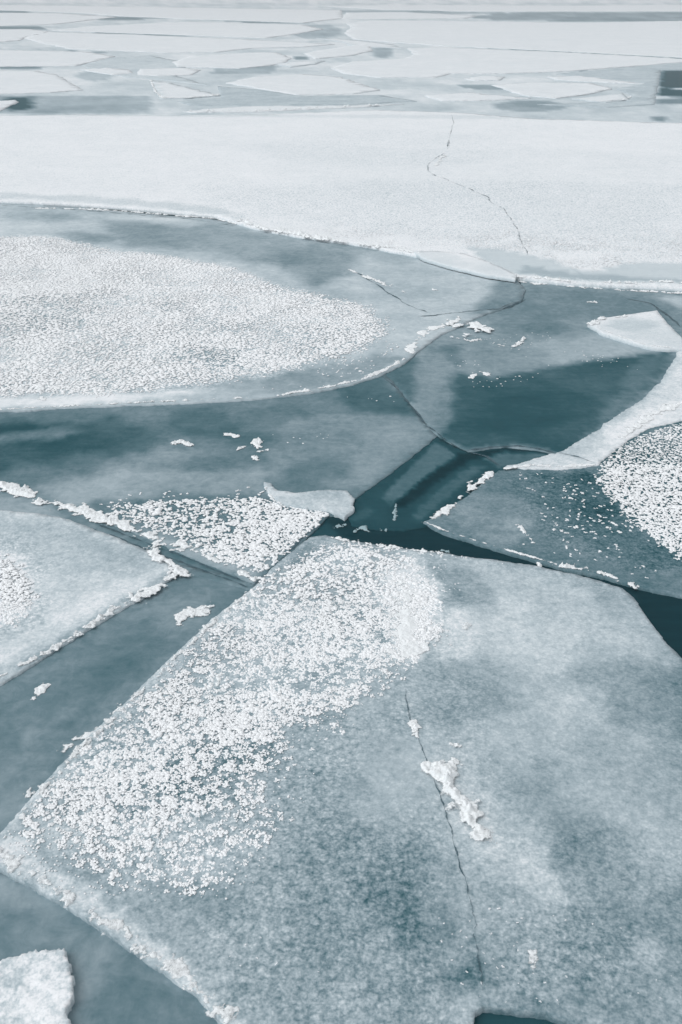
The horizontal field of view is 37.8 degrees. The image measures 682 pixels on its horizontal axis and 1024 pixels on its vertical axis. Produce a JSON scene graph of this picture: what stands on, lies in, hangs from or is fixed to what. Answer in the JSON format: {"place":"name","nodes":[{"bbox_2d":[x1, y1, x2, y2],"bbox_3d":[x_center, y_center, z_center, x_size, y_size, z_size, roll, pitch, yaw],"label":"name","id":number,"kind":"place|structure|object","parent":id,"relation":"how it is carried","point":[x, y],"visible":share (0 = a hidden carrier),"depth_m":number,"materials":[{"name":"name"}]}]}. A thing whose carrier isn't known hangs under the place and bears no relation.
{"place":"outdoors","nodes":[
{"label":"outdoors","id":0,"kind":"place"},
{"bbox_2d":[0,0,681,1023],"bbox_3d":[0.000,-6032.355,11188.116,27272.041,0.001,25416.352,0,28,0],"label":"sea water","id":1,"kind":"structure","parent":0,"point":[102,94],"depth_m":51.52,"materials":[{"name":"grey liquid"}]},
{"bbox_2d":[0,100,18,111],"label":"ice floe","id":2,"kind":"object","parent":1,"relation":"on","point":[4,105],"visible":1,"depth_m":43.62,"materials":[{"name":"white ice"}]},
{"bbox_2d":[0,29,48,41],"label":"ice floe","id":3,"kind":"object","parent":1,"relation":"on","point":[7,35],"visible":0.98,"depth_m":95.45,"materials":[{"name":"white ice"}]},
{"bbox_2d":[0,70,82,93],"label":"ice floe","id":4,"kind":"object","parent":1,"relation":"on","point":[20,82],"visible":1,"depth_m":51.59,"materials":[{"name":"white ice"}]},
{"bbox_2d":[0,50,114,66],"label":"ice floe","id":5,"kind":"object","parent":1,"relation":"on","point":[17,58],"visible":0.99,"depth_m":67.08,"materials":[{"name":"white ice"}]},
{"bbox_2d":[0,13,114,25],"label":"ice floe","id":6,"kind":"object","parent":1,"relation":"on","point":[13,19],"visible":0.98,"depth_m":128.33,"materials":[{"name":"white ice"}]},
{"bbox_2d":[0,510,189,685],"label":"ice floe","id":7,"kind":"object","parent":1,"relation":"on","point":[83,578],"visible":1,"depth_m":9.31,"materials":[{"name":"white ice"}]},
{"bbox_2d":[0,553,39,627],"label":"frost flowers","id":8,"kind":"object","parent":7,"relation":"on","point":[20,581],"visible":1,"depth_m":9.07,"materials":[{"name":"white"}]},
{"bbox_2d":[81,68,131,74],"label":"ice floe","id":9,"kind":"object","parent":1,"relation":"on","point":[110,71],"visible":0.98,"depth_m":58.03,"materials":[{"name":"white ice"}]},
{"bbox_2d":[0,873,217,1023],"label":"ice sheet","id":10,"kind":"object","parent":1,"relation":"on","point":[116,983],"visible":0.63,"depth_m":5.68,"materials":[{"name":"blue ice"}]},
{"bbox_2d":[0,948,74,1023],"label":"ice block","id":11,"kind":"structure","parent":10,"relation":"on","point":[36,986],"depth_m":5.50,"materials":[{"name":"white ice"}]},
{"bbox_2d":[0,488,253,590],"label":"ice sheet","id":12,"kind":"object","parent":1,"relation":"on","point":[9,502],"visible":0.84,"depth_m":10.16,"materials":[{"name":"grey ice"}]},
{"bbox_2d":[0,564,257,832],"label":"ice sheet","id":13,"kind":"object","parent":1,"relation":"on","point":[96,676],"visible":0.79,"depth_m":8.02,"materials":[{"name":"blue ice"}]},
{"bbox_2d":[25,787,35,797],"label":"snow clump","id":14,"kind":"object","parent":13,"relation":"on","point":[29,793],"visible":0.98,"depth_m":6.89,"materials":[{"name":"white snow"}]},
{"bbox_2d":[30,683,50,699],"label":"snow clump","id":15,"kind":"object","parent":13,"relation":"on","point":[40,689],"visible":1,"depth_m":7.88,"materials":[{"name":"white snow"}]},
{"bbox_2d":[62,726,97,751],"bbox_3d":[-1.945,1.688,7.366,0.423,0.017,0.166,-20,34,-33],"label":"snow clump","id":16,"kind":"object","parent":13,"relation":"on","point":[86,735],"visible":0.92,"depth_m":7.39,"materials":[{"name":"white snow"}]},
{"bbox_2d":[174,605,214,624],"bbox_3d":[-1.300,0.884,8.840,0.476,0.031,0.277,-19,34,-32],"label":"snow clump","id":17,"kind":"object","parent":13,"relation":"on","point":[184,614],"visible":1,"depth_m":8.82,"materials":[{"name":"white snow"}]},
{"bbox_2d":[83,56,207,85],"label":"ice sheet","id":18,"kind":"object","parent":1,"relation":"on","point":[135,64],"visible":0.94,"depth_m":62.06,"materials":[{"name":"white ice"}]},
{"bbox_2d":[138,68,199,75],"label":"ice floe","id":19,"kind":"object","parent":1,"relation":"on","point":[168,72],"visible":0.98,"depth_m":57.98,"materials":[{"name":"white ice"}]},
{"bbox_2d":[0,5,342,22],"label":"ice floe","id":20,"kind":"object","parent":1,"relation":"on","point":[274,15],"visible":0.99,"depth_m":148.52,"materials":[{"name":"white ice"}]},
{"bbox_2d":[24,32,334,52],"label":"ice floe","id":21,"kind":"object","parent":1,"relation":"on","point":[127,42],"visible":0.98,"depth_m":81.70,"materials":[{"name":"white ice"}]},
{"bbox_2d":[150,80,220,98],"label":"ice floe","id":22,"kind":"object","parent":1,"relation":"on","point":[164,90],"visible":1,"depth_m":47.76,"materials":[{"name":"white ice"}]},
{"bbox_2d":[51,21,322,37],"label":"ice floe","id":23,"kind":"object","parent":1,"relation":"on","point":[243,30],"visible":0.98,"depth_m":102.55,"materials":[{"name":"white ice"}]},
{"bbox_2d":[0,374,436,583],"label":"ice sheet","id":24,"kind":"object","parent":1,"relation":"on","point":[86,462],"visible":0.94,"depth_m":11.78,"materials":[{"name":"teal ice"}]},
{"bbox_2d":[170,439,193,445],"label":"snow clump","id":25,"kind":"object","parent":24,"relation":"on","point":[185,443],"visible":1,"depth_m":12.01,"materials":[{"name":"white snow"}]},
{"bbox_2d":[100,487,329,571],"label":"frost flowers","id":26,"kind":"object","parent":24,"relation":"on","point":[290,521],"visible":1,"depth_m":10.22,"materials":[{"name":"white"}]},
{"bbox_2d":[224,433,239,437],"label":"snow clump","id":27,"kind":"object","parent":24,"relation":"on","point":[231,434],"visible":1,"depth_m":12.22,"materials":[{"name":"white snow"}]},
{"bbox_2d":[237,437,268,459],"bbox_3d":[-1.061,-0.760,11.855,0.406,0.049,0.643,0,28,0],"label":"snow clump","id":28,"kind":"object","parent":24,"relation":"on","point":[257,442],"visible":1,"depth_m":11.93,"materials":[{"name":"white snow"}]},
{"bbox_2d":[264,482,354,520],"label":"ice block","id":29,"kind":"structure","parent":24,"relation":"on","point":[337,504],"depth_m":10.66,"materials":[{"name":"white ice"}]},
{"bbox_2d":[172,52,291,68],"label":"ice floe","id":30,"kind":"object","parent":1,"relation":"on","point":[244,60],"visible":0.98,"depth_m":65.38,"materials":[{"name":"white ice"}]},
{"bbox_2d":[0,203,525,412],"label":"ice floe","id":31,"kind":"object","parent":1,"relation":"on","point":[418,311],"visible":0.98,"depth_m":17.57,"materials":[{"name":"white ice"}]},
{"bbox_2d":[34,386,45,399],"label":"snow clump","id":32,"kind":"object","parent":31,"relation":"on","point":[40,388],"visible":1,"depth_m":13.51,"materials":[{"name":"white snow"}]},
{"bbox_2d":[0,235,398,398],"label":"frost flowers","id":33,"kind":"object","parent":31,"relation":"on","point":[76,283],"visible":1,"depth_m":16.18,"materials":[{"name":"white ice"}]},
{"bbox_2d":[348,269,403,291],"bbox_3d":[0.651,-4.279,18.349,0.208,0.037,1.880,-18,33,-30],"label":"snow clump","id":34,"kind":"object","parent":31,"relation":"on","point":[369,277],"visible":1,"depth_m":18.44,"materials":[{"name":"white snow"}]},
{"bbox_2d":[183,103,403,112],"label":"ice floe","id":35,"kind":"object","parent":1,"relation":"on","point":[253,109],"visible":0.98,"depth_m":41.95,"materials":[{"name":"white ice"}]},
{"bbox_2d":[177,86,416,105],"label":"ice sheet","id":36,"kind":"object","parent":1,"relation":"on","point":[237,96],"visible":0.95,"depth_m":45.15,"materials":[{"name":"white ice"}]},
{"bbox_2d":[277,61,324,67],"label":"ice floe","id":37,"kind":"object","parent":1,"relation":"on","point":[296,64],"visible":0.98,"depth_m":63.20,"materials":[{"name":"white ice"}]},
{"bbox_2d":[226,74,379,95],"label":"ice floe","id":38,"kind":"object","parent":1,"relation":"on","point":[301,84],"visible":0.98,"depth_m":51.03,"materials":[{"name":"white ice"}]},
{"bbox_2d":[303,45,372,58],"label":"ice floe","id":39,"kind":"object","parent":1,"relation":"on","point":[341,52],"visible":0.98,"depth_m":72.25,"materials":[{"name":"white ice"}]},
{"bbox_2d":[0,535,681,1023],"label":"ice floe","id":40,"kind":"object","parent":1,"relation":"on","point":[548,701],"visible":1,"depth_m":6.51,"materials":[{"name":"grey ice"}]},
{"bbox_2d":[210,673,220,698],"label":"snow clump","id":41,"kind":"object","parent":40,"relation":"on","point":[218,678],"visible":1,"depth_m":7.90,"materials":[{"name":"white snow"}]},
{"bbox_2d":[8,541,470,900],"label":"frost flowers","id":42,"kind":"object","parent":40,"relation":"on","point":[240,723],"visible":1,"depth_m":7.60,"materials":[{"name":"white ice"}]},
{"bbox_2d":[381,579,428,660],"bbox_3d":[0.522,0.907,8.704,0.458,0.028,1.342,0,28,0],"label":"snow clump","id":43,"kind":"object","parent":40,"relation":"on","point":[405,626],"visible":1,"depth_m":8.48,"materials":[{"name":"white snow"}]},
{"bbox_2d":[407,719,421,737],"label":"snow clump","id":44,"kind":"object","parent":40,"relation":"on","point":[414,724],"visible":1,"depth_m":7.42,"materials":[{"name":"white snow"}]},
{"bbox_2d":[332,540,502,563],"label":"ice crumbs","id":45,"kind":"object","parent":40,"relation":"on","point":[401,551],"visible":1,"depth_m":9.65,"materials":[{"name":"white ice"}]},
{"bbox_2d":[203,901,659,1004],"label":"ice crumbs","id":46,"kind":"object","parent":40,"relation":"on","point":[462,946],"visible":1,"depth_m":5.71,"materials":[{"name":"white ice"}]},
{"bbox_2d":[435,622,470,641],"bbox_3d":[0.951,1.023,8.489,0.491,0.028,0.179,-23,36,-36],"label":"snow clump","id":47,"kind":"object","parent":40,"relation":"on","point":[463,627],"visible":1,"depth_m":8.55,"materials":[{"name":"white snow"}]},
{"bbox_2d":[420,759,490,840],"bbox_3d":[0.833,1.910,6.773,0.365,0.097,0.837,-10,30,-18],"label":"snow clump","id":48,"kind":"object","parent":40,"relation":"on","point":[444,773],"visible":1,"depth_m":6.77,"materials":[{"name":"white snow"}]},
{"bbox_2d":[448,742,462,764],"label":"snow clump","id":49,"kind":"object","parent":40,"relation":"on","point":[454,760],"visible":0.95,"depth_m":7.10,"materials":[{"name":"white snow"}]},
{"bbox_2d":[527,949,537,968],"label":"snow clump","id":50,"kind":"object","parent":40,"relation":"on","point":[533,956],"visible":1,"depth_m":5.68,"materials":[{"name":"white snow"}]},
{"bbox_2d":[0,110,681,291],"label":"ice floe","id":51,"kind":"object","parent":1,"relation":"on","point":[305,172],"visible":1,"depth_m":27.19,"materials":[{"name":"white ice"}]},
{"bbox_2d":[414,251,516,281],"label":"ice block","id":52,"kind":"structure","parent":51,"relation":"on","point":[466,263],"depth_m":19.05,"materials":[{"name":"white ice"}]},
{"bbox_2d":[268,221,681,270],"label":"frost flowers","id":53,"kind":"object","parent":51,"relation":"on","point":[554,243],"visible":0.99,"depth_m":20.67,"materials":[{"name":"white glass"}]},
{"bbox_2d":[317,38,400,47],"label":"ice floe","id":54,"kind":"object","parent":1,"relation":"on","point":[368,43],"visible":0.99,"depth_m":81.62,"materials":[{"name":"white ice"}]},
{"bbox_2d":[353,525,368,532],"bbox_3d":[0.211,0.169,10.169,0.206,0.039,0.166,0,28,0],"label":"ice lump","id":55,"kind":"object","parent":1,"relation":"on","point":[364,528],"visible":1,"depth_m":10.17,"materials":[{"name":"white ice"}]},
{"bbox_2d":[342,12,475,18],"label":"ice floe","id":56,"kind":"object","parent":1,"relation":"on","point":[384,15],"visible":0.95,"depth_m":137.49,"materials":[{"name":"white ice"}]},
{"bbox_2d":[348,436,547,531],"bbox_3d":[1.138,-0.397,11.309,3.009,0.079,1.760,-17,33,-28],"label":"ice sheet","id":57,"kind":"object","parent":1,"relation":"on","point":[427,482],"visible":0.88,"depth_m":11.08,"materials":[{"name":"teal ice"}]},
{"bbox_2d":[392,504,397,520],"bbox_3d":[0.566,-0.003,10.485,0.094,0.042,0.387,0,28,0],"label":"ice lump","id":58,"kind":"object","parent":57,"relation":"on","point":[394,513],"visible":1,"depth_m":10.47,"materials":[{"name":"ice"}]},
{"bbox_2d":[424,92,530,101],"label":"ice floe","id":59,"kind":"object","parent":1,"relation":"on","point":[467,96],"visible":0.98,"depth_m":45.77,"materials":[{"name":"white ice"}]},
{"bbox_2d":[464,76,504,80],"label":"ice floe","id":60,"kind":"object","parent":1,"relation":"on","point":[487,78],"visible":1,"depth_m":54.13,"materials":[{"name":"white ice"}]},
{"bbox_2d":[326,5,681,11],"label":"ice floe","id":61,"kind":"object","parent":1,"relation":"on","point":[538,8],"visible":0.98,"depth_m":166.53,"materials":[{"name":"white ice"}]},
{"bbox_2d":[331,47,681,77],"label":"ice floe","id":62,"kind":"object","parent":1,"relation":"on","point":[430,62],"visible":0.98,"depth_m":63.40,"materials":[{"name":"white ice"}]},
{"bbox_2d":[344,20,681,57],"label":"ice floe","id":63,"kind":"object","parent":1,"relation":"on","point":[655,38],"visible":1,"depth_m":92.49,"materials":[{"name":"white ice"}]},
{"bbox_2d":[383,281,681,453],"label":"ice sheet","id":64,"kind":"object","parent":1,"relation":"on","point":[567,396],"visible":0.9,"depth_m":14.18,"materials":[{"name":"teal ice"}]},
{"bbox_2d":[445,316,493,336],"bbox_3d":[2.061,-2.982,15.935,0.829,0.049,1.163,0,28,0],"label":"snow clump","id":65,"kind":"object","parent":64,"relation":"on","point":[476,325],"visible":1,"depth_m":15.94,"materials":[{"name":"white snow"}]},
{"bbox_2d":[468,371,490,378],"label":"snow clump","id":66,"kind":"object","parent":64,"relation":"on","point":[472,376],"visible":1,"depth_m":14.06,"materials":[{"name":"white snow"}]},
{"bbox_2d":[511,336,525,346],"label":"snow clump","id":67,"kind":"object","parent":64,"relation":"on","point":[523,338],"visible":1,"depth_m":15.28,"materials":[{"name":"white snow"}]},
{"bbox_2d":[587,310,681,351],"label":"ice block","id":68,"kind":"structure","parent":64,"relation":"on","point":[652,330],"depth_m":15.67,"materials":[{"name":"white ice"}]},
{"bbox_2d":[492,82,611,98],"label":"ice floe","id":69,"kind":"object","parent":1,"relation":"on","point":[548,90],"visible":0.98,"depth_m":48.97,"materials":[{"name":"white ice"}]},
{"bbox_2d":[423,421,681,598],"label":"ice floe","id":70,"kind":"object","parent":1,"relation":"on","point":[492,510],"visible":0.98,"depth_m":10.24,"materials":[{"name":"teal ice"}]},
{"bbox_2d":[515,524,534,542],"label":"snow clump","id":71,"kind":"object","parent":70,"relation":"on","point":[521,527],"visible":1,"depth_m":10.12,"materials":[{"name":"white snow"}]},
{"bbox_2d":[519,424,681,577],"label":"frost flowers","id":72,"kind":"object","parent":70,"relation":"on","point":[650,494],"visible":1,"depth_m":10.92,"materials":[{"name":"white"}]},
{"bbox_2d":[503,351,681,470],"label":"ice sheet","id":73,"kind":"object","parent":1,"relation":"on","point":[659,404],"visible":1,"depth_m":12.40,"materials":[{"name":"white ice"}]},
{"bbox_2d":[546,76,643,83],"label":"ice floe","id":74,"kind":"object","parent":1,"relation":"on","point":[579,79],"visible":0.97,"depth_m":53.50,"materials":[{"name":"white ice"}]},
{"bbox_2d":[572,93,630,102],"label":"ice floe","id":75,"kind":"object","parent":1,"relation":"on","point":[613,97],"visible":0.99,"depth_m":45.40,"materials":[{"name":"white ice"}]},
{"bbox_2d":[537,62,681,107],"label":"ice sheet","id":76,"kind":"object","parent":1,"relation":"on","point":[646,91],"visible":0.97,"depth_m":53.52,"materials":[{"name":"white ice"}]}
]}

